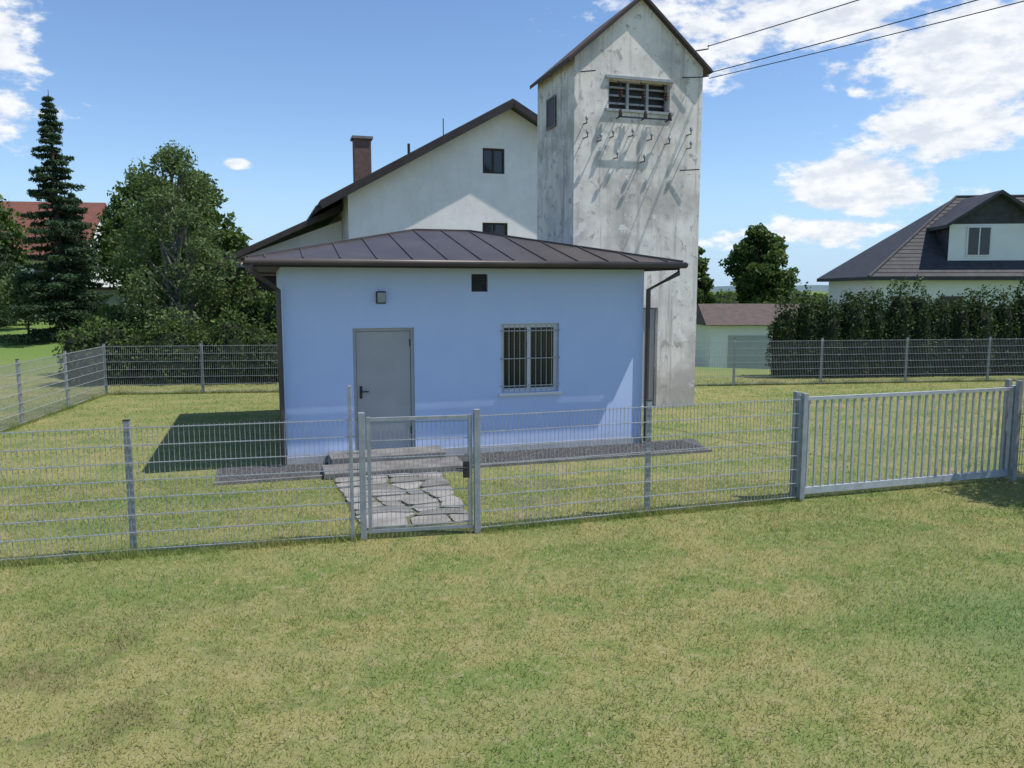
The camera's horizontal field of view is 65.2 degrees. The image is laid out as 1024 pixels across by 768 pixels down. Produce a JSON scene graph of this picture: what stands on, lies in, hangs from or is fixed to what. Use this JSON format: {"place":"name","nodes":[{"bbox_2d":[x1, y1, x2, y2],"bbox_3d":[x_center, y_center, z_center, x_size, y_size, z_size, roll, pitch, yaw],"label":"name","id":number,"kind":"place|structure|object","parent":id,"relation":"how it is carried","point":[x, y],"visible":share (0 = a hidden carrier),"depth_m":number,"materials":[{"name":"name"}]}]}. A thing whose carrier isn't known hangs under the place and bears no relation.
{"place":"outdoors","nodes":[
{"label":"outdoors","id":0,"kind":"place"},
{"bbox_2d":[327,109,537,239],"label":"house walls","id":1,"kind":"structure","parent":0,"point":[450,185],"depth_m":26.89,"materials":[{"name":"white paint"}]},
{"bbox_2d":[307,100,537,219],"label":"barge boards","id":2,"kind":"object","parent":1,"relation":"on","point":[519,107],"visible":0.54,"depth_m":25.89,"materials":[{"name":"brown wood"}]},
{"bbox_2d":[314,99,537,216],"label":"house roof","id":3,"kind":"structure","parent":1,"relation":"on","point":[329,207],"depth_m":26.41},
{"bbox_2d":[350,135,372,182],"bbox_3d":[-5.480,-7.664,29.297,0.740,2.640,0.740,-2,7,-17],"label":"chimney","id":4,"kind":"object","parent":3,"relation":"on","point":[362,166],"visible":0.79,"depth_m":28.95,"materials":[{"name":"brick"}]},
{"bbox_2d":[407,118,443,153],"bbox_3d":[-3.180,-9.032,29.586,0.093,1.912,2.259,4,8,29],"label":"roof vent pipe","id":5,"kind":"object","parent":3,"relation":"on","point":[408,147],"visible":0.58,"depth_m":28.68,"materials":[{"name":"metal"}]},
{"bbox_2d":[482,148,506,234],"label":"house windows","id":6,"kind":"structure","parent":1,"relation":"in","point":[493,161],"depth_m":27.27,"materials":[{"name":"black glass"}]},
{"bbox_2d":[0,291,1023,767],"bbox_3d":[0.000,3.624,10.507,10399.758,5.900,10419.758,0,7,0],"label":"ground","id":7,"kind":"structure","parent":0,"point":[32,351],"depth_m":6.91,"materials":[{"name":"green plant"}]},
{"bbox_2d":[0,207,33,326],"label":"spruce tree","id":8,"kind":"object","parent":7,"relation":"on","point":[7,265],"visible":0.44,"depth_m":40.27,"materials":[{"name":"green plant"}]},
{"bbox_2d":[0,194,35,279],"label":"ash tree","id":9,"kind":"object","parent":7,"relation":"on","point":[19,258],"visible":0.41,"depth_m":45.40,"materials":[{"name":"green plant"}]},
{"bbox_2d":[0,271,46,328],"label":"apple tree","id":10,"kind":"object","parent":7,"relation":"on","point":[18,281],"visible":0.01,"depth_m":37.38,"materials":[{"name":"green plant"}]},
{"bbox_2d":[0,269,57,340],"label":"apple tree","id":11,"kind":"object","parent":7,"relation":"on","point":[13,294],"visible":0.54,"depth_m":33.27,"materials":[{"name":"green plant"}]},
{"bbox_2d":[0,346,105,430],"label":"wire fence","id":12,"kind":"object","parent":7,"relation":"on","point":[20,412],"visible":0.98,"depth_m":17.66,"materials":[{"name":"metal"}]},
{"bbox_2d":[0,92,119,345],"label":"spruce tree","id":13,"kind":"object","parent":7,"relation":"on","point":[60,285],"visible":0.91,"depth_m":33.54,"materials":[{"name":"green plant"}]},
{"bbox_2d":[1,201,121,286],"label":"red roofed farmhouse","id":14,"kind":"object","parent":7,"relation":"on","point":[91,216],"visible":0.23,"depth_m":59.94,"materials":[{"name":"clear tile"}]},
{"bbox_2d":[0,287,140,318],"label":"white outbuilding","id":15,"kind":"structure","parent":7,"relation":"on","point":[101,290],"depth_m":49.34,"materials":[{"name":"tile"}]},
{"bbox_2d":[47,193,105,321],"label":"spruce tree","id":16,"kind":"object","parent":7,"relation":"on","point":[92,285],"visible":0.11,"depth_m":45.29,"materials":[{"name":"green plant"}]},
{"bbox_2d":[81,171,178,311],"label":"ash tree","id":17,"kind":"object","parent":7,"relation":"on","point":[112,219],"visible":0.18,"depth_m":44.80,"materials":[{"name":"green plant"}]},
{"bbox_2d":[52,305,278,384],"bbox_3d":[-8.894,-0.930,24.132,8.876,2.914,2.668,-1,7,-7],"label":"shrub border","id":18,"kind":"object","parent":7,"relation":"on","point":[228,332],"visible":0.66,"depth_m":23.35,"materials":[{"name":"green plant"}]},
{"bbox_2d":[96,140,243,336],"bbox_3d":[-10.706,-3.791,25.429,4.751,7.683,4.800,0,7,0],"label":"birch tree","id":19,"kind":"object","parent":7,"relation":"on","point":[173,161],"visible":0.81,"depth_m":24.91,"materials":[{"name":"green plant"}]},
{"bbox_2d":[0,418,359,560],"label":"wire fence","id":20,"kind":"object","parent":7,"relation":"on","point":[129,480],"visible":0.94,"depth_m":8.42,"materials":[{"name":"metal"}]},
{"bbox_2d":[93,270,276,336],"bbox_3d":[-9.970,-1.745,25.807,7.221,3.984,2.418,0,7,0],"label":"elder bush","id":21,"kind":"object","parent":7,"relation":"on","point":[254,305],"visible":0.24,"depth_m":25.36,"materials":[{"name":"green plant"}]},
{"bbox_2d":[120,169,252,319],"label":"ash tree","id":22,"kind":"object","parent":7,"relation":"on","point":[236,240],"visible":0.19,"depth_m":40.92,"materials":[{"name":"green plant"}]},
{"bbox_2d":[217,267,276,310],"bbox_3d":[-8.096,-2.227,27.386,3.600,3.500,0.280,-2,7,-17],"label":"wooden lean to","id":23,"kind":"object","parent":7,"relation":"on","point":[271,278],"visible":0.1,"depth_m":27.05,"materials":[{"name":"brown wood"}]},
{"bbox_2d":[234,220,341,266],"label":"wing walls","id":24,"kind":"structure","parent":7,"relation":"on","point":[330,233],"depth_m":27.78,"materials":[{"name":"white paint"}]},
{"bbox_2d":[207,204,342,273],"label":"wing roof","id":25,"kind":"structure","parent":24,"relation":"on","point":[324,219],"depth_m":27.09,"materials":[{"name":"brown tile"}]},
{"bbox_2d":[321,445,462,479],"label":"door steps","id":26,"kind":"structure","parent":7,"relation":"on","point":[396,465],"depth_m":12.41,"materials":[{"name":"concrete"}]},
{"bbox_2d":[333,472,473,530],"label":"stone slab path","id":27,"kind":"structure","parent":7,"relation":"on","point":[410,479],"depth_m":10.53,"materials":[{"name":"pale grey natural stone"}]},
{"bbox_2d":[347,386,480,540],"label":"pedestrian gate","id":28,"kind":"structure","parent":7,"relation":"on","point":[467,469],"depth_m":8.98,"materials":[{"name":"metal"}]},
{"bbox_2d":[214,439,711,485],"bbox_3d":[-0.429,1.219,13.162,8.350,0.045,1.160,-2,7,-17],"label":"gravel apron","id":29,"kind":"object","parent":7,"relation":"on","point":[501,456],"visible":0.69,"depth_m":13.17,"materials":[{"name":"grey gravel"}]},
{"bbox_2d":[286,436,641,464],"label":"plinth","id":30,"kind":"structure","parent":7,"relation":"on","point":[310,459],"depth_m":13.77,"materials":[{"name":"grey concrete"}]},
{"bbox_2d":[276,267,643,457],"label":"walls","id":31,"kind":"structure","parent":30,"relation":"on","point":[450,318],"depth_m":13.37,"materials":[{"name":"paint"}]},
{"bbox_2d":[253,267,279,271],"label":"soffit","id":32,"kind":"structure","parent":31,"relation":"on","point":[266,269],"depth_m":14.78,"materials":[{"name":"brown wood"}]},
{"bbox_2d":[253,265,677,273],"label":"fascia","id":33,"kind":"structure","parent":32,"relation":"on","point":[471,267],"depth_m":12.78,"materials":[{"name":"metal"}]},
{"bbox_2d":[251,231,675,261],"bbox_3d":[-1.347,-2.641,15.555,7.150,0.660,5.980,-2,7,-17],"label":"roof sheet","id":34,"kind":"object","parent":33,"relation":"on","point":[413,244],"visible":0.52,"depth_m":13.63,"materials":[{"name":"brown metal"}]},
{"bbox_2d":[246,229,682,261],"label":"roof seams","id":35,"kind":"object","parent":34,"relation":"on","point":[391,236],"visible":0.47,"depth_m":14.04,"materials":[{"name":"brown metal"}]},
{"bbox_2d":[240,258,687,270],"bbox_3d":[-1.332,-2.258,15.553,7.352,0.102,6.081,-2,7,-17],"label":"gutter","id":36,"kind":"object","parent":33,"relation":"attached to","point":[245,262],"visible":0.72,"depth_m":12.54,"materials":[{"name":"brown metal"}]},
{"bbox_2d":[376,291,385,303],"bbox_3d":[-2.090,-1.383,12.787,0.160,0.200,0.100,-2,7,-17],"label":"wall lamp","id":37,"kind":"object","parent":31,"relation":"attached to","point":[380,297],"visible":1,"depth_m":12.75,"materials":[{"name":"metal"}]},
{"bbox_2d":[352,328,414,449],"bbox_3d":[-2.098,0.089,13.109,0.990,2.020,0.080,-2,7,-17],"label":"door frame","id":38,"kind":"object","parent":31,"relation":"attached to","point":[411,330],"visible":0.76,"depth_m":13.04,"materials":[{"name":"grey metal"}]},
{"bbox_2d":[355,331,411,449],"bbox_3d":[-2.099,0.109,13.116,0.880,1.950,0.050,-2,7,-17],"label":"door","id":39,"kind":"structure","parent":38,"relation":"in","point":[383,374],"depth_m":13.09,"materials":[{"name":"grey paint"}]},
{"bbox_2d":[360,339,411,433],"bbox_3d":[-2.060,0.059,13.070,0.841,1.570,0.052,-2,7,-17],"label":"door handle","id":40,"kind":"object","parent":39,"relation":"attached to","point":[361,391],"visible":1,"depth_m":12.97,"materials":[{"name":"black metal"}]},
{"bbox_2d":[471,274,486,291],"bbox_3d":[-0.560,-1.688,13.358,0.280,0.290,0.090,-2,7,-17],"label":"vent grille","id":41,"kind":"object","parent":31,"relation":"on","point":[478,282],"visible":1,"depth_m":13.36,"materials":[{"name":"metal"}]},
{"bbox_2d":[501,323,557,392],"bbox_3d":[0.283,-0.456,13.794,1.040,1.180,0.062,-2,7,-17],"label":"window frame","id":42,"kind":"object","parent":31,"relation":"attached to","point":[527,388],"visible":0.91,"depth_m":13.78,"materials":[{"name":"white plastic"}]},
{"bbox_2d":[504,327,552,387],"bbox_3d":[0.281,-0.457,13.802,0.940,1.080,0.016,-2,7,-17],"label":"window glass","id":43,"kind":"object","parent":42,"relation":"in","point":[509,363],"visible":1,"depth_m":13.79,"materials":[{"name":"grey glass"}]},
{"bbox_2d":[500,324,559,391],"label":"window security bars","id":44,"kind":"object","parent":42,"relation":"attached to","point":[530,358],"depth_m":13.68,"materials":[{"name":"grey metal"}]},
{"bbox_2d":[498,391,561,395],"bbox_3d":[0.310,0.163,13.782,1.140,0.043,0.120,-2,7,-17],"label":"window sill","id":45,"kind":"structure","parent":31,"relation":"attached to","point":[530,393],"depth_m":13.74,"materials":[{"name":"grey metal"}]},
{"bbox_2d":[122,237,827,310],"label":"distant trees","id":46,"kind":"object","parent":7,"relation":"on","point":[728,297],"visible":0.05,"depth_m":219.04,"materials":[{"name":"green plant"}]},
{"bbox_2d":[102,336,1023,394],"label":"wire fence","id":47,"kind":"object","parent":7,"relation":"on","point":[734,355],"visible":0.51,"depth_m":23.16,"materials":[{"name":"metal"}]},
{"bbox_2d":[530,0,712,408],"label":"transformer tower","id":48,"kind":"structure","parent":7,"relation":"on","point":[619,129],"depth_m":18.02,"materials":[{"name":"paint"}]},
{"bbox_2d":[546,95,555,130],"bbox_3d":[0.914,-6.315,18.641,0.043,0.700,0.600,-2,7,-17],"label":"side window","id":49,"kind":"structure","parent":48,"relation":"in","point":[551,102],"depth_m":18.63,"materials":[{"name":"glass"}]},
{"bbox_2d":[642,308,654,405],"bbox_3d":[3.058,-0.619,18.679,0.530,2.280,0.070,-2,7,-17],"label":"tower door","id":50,"kind":"structure","parent":48,"relation":"in","point":[652,310],"depth_m":18.68,"materials":[{"name":"grey paint"}]},
{"bbox_2d":[480,398,802,528],"bbox_3d":[1.698,0.911,9.860,4.448,1.442,0.097,-2,7,-18],"label":"wire fence","id":51,"kind":"object","parent":7,"relation":"on","point":[648,451],"visible":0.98,"depth_m":9.80,"materials":[{"name":"metal"}]},
{"bbox_2d":[697,246,715,303],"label":"linden tree","id":52,"kind":"object","parent":7,"relation":"on","point":[705,286],"visible":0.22,"depth_m":60.96,"materials":[{"name":"green plant"}]},
{"bbox_2d":[718,223,800,303],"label":"linden tree","id":53,"kind":"object","parent":7,"relation":"on","point":[761,277],"visible":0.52,"depth_m":58.07,"materials":[{"name":"green plant"}]},
{"bbox_2d":[765,273,1023,378],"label":"thuja hedge","id":54,"kind":"object","parent":7,"relation":"on","point":[916,319],"visible":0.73,"depth_m":25.23,"materials":[{"name":"green plant"}]},
{"bbox_2d":[789,379,1023,500],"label":"sliding gate","id":55,"kind":"structure","parent":7,"relation":"on","point":[1010,429],"depth_m":11.11,"materials":[{"name":"metal"}]},
{"bbox_2d":[828,280,1023,316],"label":"walls","id":56,"kind":"structure","parent":7,"relation":"on","point":[932,287],"depth_m":43.80,"materials":[{"name":"white paint"}]},
{"bbox_2d":[817,194,1023,281],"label":"roof","id":57,"kind":"structure","parent":56,"relation":"on","point":[911,251],"depth_m":44.24,"materials":[{"name":"tile"}]},
{"bbox_2d":[935,196,1023,260],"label":"dormer","id":58,"kind":"object","parent":57,"relation":"on","point":[992,229],"visible":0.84,"depth_m":43.38,"materials":[{"name":"paint"}]},
{"bbox_2d":[927,190,1023,230],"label":"dormer roof","id":59,"kind":"structure","parent":58,"relation":"attached to","point":[960,210],"depth_m":43.55,"materials":[{"name":"grey tile"}]},
{"bbox_2d":[892,296,962,313],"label":"windows","id":60,"kind":"structure","parent":56,"relation":"attached to","point":[947,298],"depth_m":43.73,"materials":[{"name":"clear glass"}]},
{"bbox_2d":[1017,388,1023,477],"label":"wire fence","id":61,"kind":"object","parent":7,"relation":"on","point":[1021,464],"visible":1,"depth_m":11.66,"materials":[{"name":"metal"}]},
{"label":"utility pole","id":62,"kind":"object","parent":7,"relation":"on","visible":0},
{"bbox_2d":[696,0,1023,78],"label":"overhead wires","id":63,"kind":"object","parent":62,"relation":"attached to","point":[840,37],"visible":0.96,"depth_m":15.65,"materials":[{"name":"metal"}]},
{"bbox_2d":[0,0,1023,286],"label":"sky","id":64,"kind":"structure","parent":0,"point":[836,152],"materials":[{"name":"blue"}]},
{"bbox_2d":[695,304,799,368],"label":"garage building","id":65,"kind":"structure","parent":0,"point":[730,322],"depth_m":44.20,"materials":[{"name":"grey paint"}]},
{"bbox_2d":[711,285,828,290],"bbox_3d":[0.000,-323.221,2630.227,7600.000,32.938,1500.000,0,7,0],"label":"distant hills","id":66,"kind":"structure","parent":0,"point":[799,288],"depth_m":2064.69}
]}

